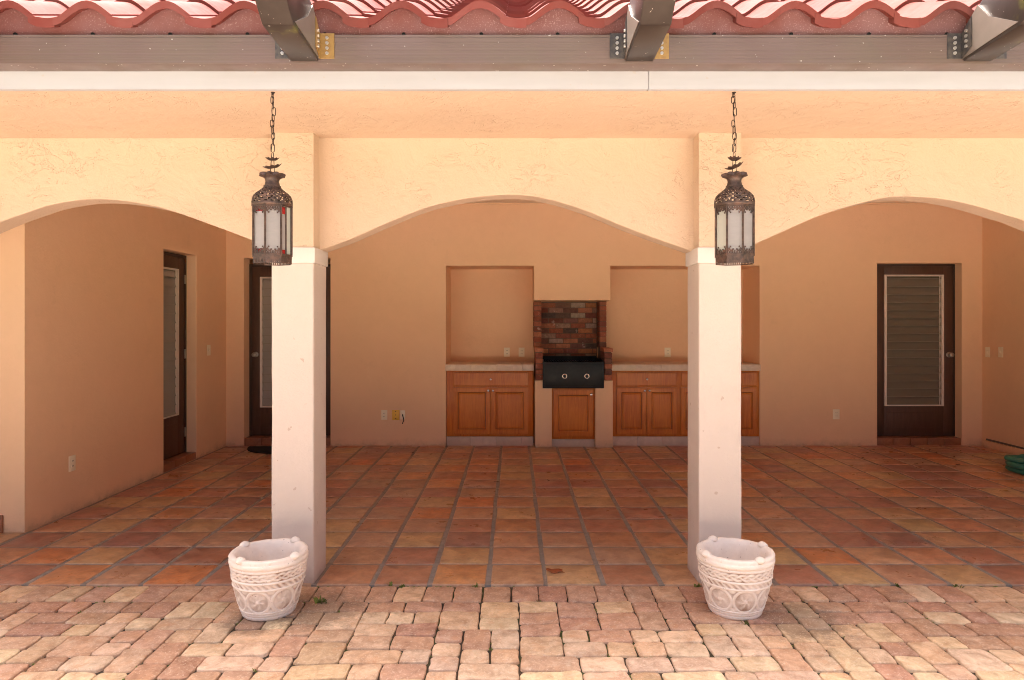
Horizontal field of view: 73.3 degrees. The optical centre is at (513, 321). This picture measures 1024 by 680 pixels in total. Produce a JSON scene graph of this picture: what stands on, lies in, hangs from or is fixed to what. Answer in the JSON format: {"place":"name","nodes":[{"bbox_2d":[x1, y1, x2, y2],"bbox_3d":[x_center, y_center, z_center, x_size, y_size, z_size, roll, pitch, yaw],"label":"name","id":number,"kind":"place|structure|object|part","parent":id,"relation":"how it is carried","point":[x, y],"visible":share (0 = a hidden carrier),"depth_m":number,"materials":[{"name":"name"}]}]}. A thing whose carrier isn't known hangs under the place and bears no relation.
{"place":"outdoors","nodes":[
{"label":"outdoors","id":0,"kind":"place"},
{"bbox_2d":[0,443,1023,586],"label":"porch floor","id":1,"kind":"structure","parent":0,"point":[613,541],"depth_m":5.21,"materials":[{"name":"tile"}]},
{"bbox_2d":[247,446,271,453],"bbox_3d":[-2.720,1.493,7.990,0.860,0.012,0.420,0,0,0],"label":"door mat","id":2,"kind":"object","parent":1,"relation":"on","point":[262,449],"depth_m":7.99,"materials":[{"name":"black rubber"}]},
{"bbox_2d":[445,361,533,445],"bbox_3d":[-0.292,1.009,8.584,1.067,0.983,0.629,0,0,0],"label":"kitchen cabinet","id":3,"kind":"object","parent":1,"relation":"on","point":[489,403],"visible":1,"depth_m":8.30,"materials":[{"name":"brown wood"}]},
{"bbox_3d":[-0.508,1.080,8.293,0.452,0.560,0.049,0,0,0],"label":"door","id":4,"kind":"part","parent":3,"relation":"part of","materials":[{"name":"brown wood"}]},
{"bbox_3d":[-0.052,1.080,8.293,0.452,0.560,0.049,0,0,0],"label":"door","id":5,"kind":"part","parent":3,"relation":"part of","materials":[{"name":"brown wood"}]},
{"bbox_2d":[0,0,1023,583],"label":"house","id":6,"kind":"structure","parent":1,"relation":"on","point":[874,292],"depth_m":4.06,"materials":[{"name":"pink paint"}]},
{"bbox_2d":[69,455,75,471],"bbox_3d":[-3.470,1.115,5.406,0.010,0.122,0.078,0,0,0],"label":"wall outlet","id":7,"kind":"object","parent":6,"relation":"attached to","point":[72,462],"depth_m":5.40,"materials":[{"name":"beige plastic"}]},
{"bbox_2d":[163,251,195,471],"bbox_3d":[-3.566,0.392,7.030,0.178,2.220,1.002,0,0,0],"label":"door","id":8,"kind":"structure","parent":6,"relation":"in","point":[175,454],"depth_m":7.29,"materials":[{"name":"brown wood"}]},
{"bbox_2d":[207,345,210,355],"bbox_3d":[-3.466,0.327,7.830,0.018,0.120,0.075,0,0,0],"label":"light switch","id":9,"kind":"object","parent":6,"relation":"attached to","point":[208,350],"visible":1,"depth_m":7.81,"materials":[{"name":"beige plastic"}]},
{"bbox_2d":[251,92,292,265],"bbox_3d":[-1.140,-0.683,3.247,0.185,0.826,0.185,0,0,-27],"label":"hanging lantern","id":10,"kind":"object","parent":6,"relation":"hanging from","point":[272,227],"visible":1,"depth_m":3.18,"materials":[{"name":"aged bronze"},{"name":"frosted glass"},{"name":"red glass"}]},
{"bbox_2d":[244,264,329,445],"bbox_3d":[-2.739,0.398,8.432,1.045,2.207,0.235,0,0,0],"label":"door","id":11,"kind":"structure","parent":6,"relation":"in","point":[260,276],"depth_m":8.49,"materials":[{"name":"brown wood"}]},
{"bbox_2d":[381,410,386,419],"bbox_3d":[-1.565,1.128,8.305,0.072,0.118,0.010,0,0,0],"label":"wall outlet","id":12,"kind":"object","parent":6,"relation":"attached to","point":[383,414],"depth_m":8.30,"materials":[{"name":"beige plastic"}]},
{"bbox_2d":[392,410,398,419],"bbox_3d":[-1.426,1.128,8.304,0.088,0.120,0.012,0,0,0],"label":"junction box","id":13,"kind":"object","parent":6,"relation":"attached to","point":[395,414],"visible":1,"depth_m":8.30,"materials":[{"name":"orange plastic"}]},
{"bbox_2d":[400,410,404,423],"bbox_3d":[-1.343,1.154,8.285,0.056,0.162,0.049,0,0,0],"label":"cable outlet","id":14,"kind":"object","parent":6,"relation":"attached to","point":[402,414],"visible":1,"depth_m":8.30,"materials":[{"name":"beige plastic"}]},
{"bbox_2d":[504,348,509,356],"bbox_3d":[-0.091,0.397,8.893,0.075,0.118,0.010,0,0,0],"label":"wall outlet","id":15,"kind":"object","parent":6,"relation":"attached to","point":[506,352],"depth_m":8.89,"materials":[{"name":"beige plastic"}]},
{"bbox_2d":[0,0,1023,70],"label":"pergola","id":16,"kind":"object","parent":6,"relation":"attached to","point":[990,37],"visible":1,"depth_m":3.10,"materials":[{"name":"grey wood"}]},
{"bbox_2d":[519,348,524,356],"bbox_3d":[0.099,0.397,8.893,0.075,0.118,0.010,0,0,0],"label":"wall outlet","id":17,"kind":"object","parent":6,"relation":"attached to","point":[521,352],"depth_m":8.89,"materials":[{"name":"beige plastic"}]},
{"bbox_2d":[665,348,670,356],"bbox_3d":[1.987,0.397,8.893,0.078,0.118,0.010,0,0,0],"label":"wall outlet","id":18,"kind":"object","parent":6,"relation":"attached to","point":[667,352],"depth_m":8.89,"materials":[{"name":"beige plastic"}]},
{"bbox_2d":[714,92,754,265],"bbox_3d":[1.041,-0.683,3.247,0.185,0.826,0.185,0,0,-27],"label":"hanging lantern","id":19,"kind":"object","parent":6,"relation":"hanging from","point":[734,231],"visible":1,"depth_m":3.19,"materials":[{"name":"brown metal"}]},
{"bbox_2d":[833,409,839,418],"bbox_3d":[3.891,1.121,8.305,0.080,0.120,0.010,0,0,0],"label":"wall outlet","id":20,"kind":"object","parent":6,"relation":"attached to","point":[836,413],"depth_m":8.30,"materials":[{"name":"beige plastic"}]},
{"bbox_2d":[877,264,960,445],"bbox_3d":[4.906,0.394,8.412,1.035,2.215,0.195,0,0,0],"label":"door","id":21,"kind":"structure","parent":6,"relation":"in","point":[916,302],"depth_m":8.45,"materials":[{"name":"brown wood"}]},
{"bbox_2d":[985,347,989,356],"bbox_3d":[5.648,0.367,8.210,0.018,0.120,0.075,0,0,0],"label":"light switch","id":22,"kind":"object","parent":6,"relation":"attached to","point":[987,351],"visible":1,"depth_m":8.21,"materials":[{"name":"beige plastic"}]},
{"bbox_2d":[998,347,1002,356],"bbox_3d":[5.648,0.357,7.990,0.018,0.120,0.075,0,0,0],"label":"light switch","id":23,"kind":"object","parent":6,"relation":"attached to","point":[1000,351],"visible":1,"depth_m":7.99,"materials":[{"name":"beige plastic"}]},
{"bbox_2d":[984,439,1023,454],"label":"skirting board","id":24,"kind":"object","parent":6,"relation":"attached to","point":[1003,447],"visible":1,"depth_m":7.89,"materials":[{"name":"pink paint"}]},
{"bbox_2d":[0,438,1023,586],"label":"floor grout","id":25,"kind":"object","parent":1,"relation":"attached to","point":[490,564],"visible":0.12,"depth_m":5.10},
{"bbox_2d":[546,568,564,573],"bbox_3d":[0.247,1.491,4.126,0.110,0.014,0.077,0,0,0],"label":"fallen leaf","id":26,"kind":"object","parent":1,"relation":"on","point":[554,571],"visible":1,"depth_m":4.12,"materials":[{"name":"brown plant"}]},
{"bbox_2d":[533,301,612,446],"bbox_3d":[0.715,0.625,8.541,0.933,1.752,0.712,0,0,0],"label":"brick barbecue","id":27,"kind":"object","parent":1,"relation":"on","point":[572,417],"visible":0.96,"depth_m":8.24,"materials":[{"name":"pink paint"}]},
{"bbox_2d":[542,356,603,387],"bbox_3d":[0.706,0.620,8.499,0.728,0.348,0.702,0,0,0],"label":"charcoal grill","id":28,"kind":"object","parent":27,"relation":"in","point":[573,371],"visible":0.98,"depth_m":8.16,"materials":[{"name":"black metal"}]},
{"bbox_2d":[553,390,592,436],"bbox_3d":[0.711,1.097,8.216,0.478,0.556,0.049,0,0,0],"label":"door","id":29,"kind":"structure","parent":27,"relation":"in","point":[572,409],"depth_m":8.22,"materials":[{"name":"brown wood"}]},
{"bbox_2d":[611,361,760,445],"bbox_3d":[2.064,1.009,8.584,1.808,0.983,0.629,0,0,0],"label":"kitchen cabinet","id":30,"kind":"object","parent":1,"relation":"on","point":[650,403],"visible":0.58,"depth_m":8.30,"materials":[{"name":"brown wood"}]},
{"bbox_3d":[1.421,1.080,8.293,0.361,0.560,0.049,0,0,0],"label":"door","id":31,"kind":"part","parent":30,"relation":"part of","materials":[{"name":"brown wood"}]},
{"bbox_3d":[1.786,1.080,8.293,0.361,0.560,0.049,0,0,0],"label":"door","id":32,"kind":"part","parent":30,"relation":"part of","materials":[{"name":"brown wood"}]},
{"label":"door","id":33,"kind":"part","parent":30,"relation":"part of","materials":[{"name":"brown wood"}]},
{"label":"door","id":34,"kind":"part","parent":30,"relation":"part of","materials":[{"name":"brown wood"}]},
{"bbox_2d":[1004,454,1023,474],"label":"garden hose","id":35,"kind":"object","parent":1,"relation":"on","point":[1014,463],"visible":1,"depth_m":6.78,"materials":[{"name":"green plastic"}]},
{"bbox_2d":[0,585,1023,679],"bbox_3d":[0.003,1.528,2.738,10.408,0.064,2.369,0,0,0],"label":"paver patio","id":36,"kind":"structure","parent":0,"point":[368,654],"depth_m":3.31,"materials":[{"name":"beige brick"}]},
{"bbox_2d":[228,536,308,620],"bbox_3d":[-1.272,1.336,3.575,0.394,0.336,0.395,0,0,0],"label":"flower pot","id":37,"kind":"object","parent":36,"relation":"on","point":[267,576],"visible":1,"depth_m":3.45,"materials":[{"name":"concrete"}]},
{"bbox_2d":[18,581,1012,679],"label":"joint moss","id":38,"kind":"object","parent":36,"relation":"on","point":[316,600],"visible":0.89,"depth_m":3.70,"materials":[{"name":"green plant"}]},
{"bbox_2d":[696,535,774,620],"bbox_3d":[1.152,1.336,3.585,0.395,0.336,0.395,0,0,0],"label":"flower pot","id":39,"kind":"object","parent":36,"relation":"on","point":[736,575],"visible":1,"depth_m":3.46,"materials":[{"name":"concrete"}]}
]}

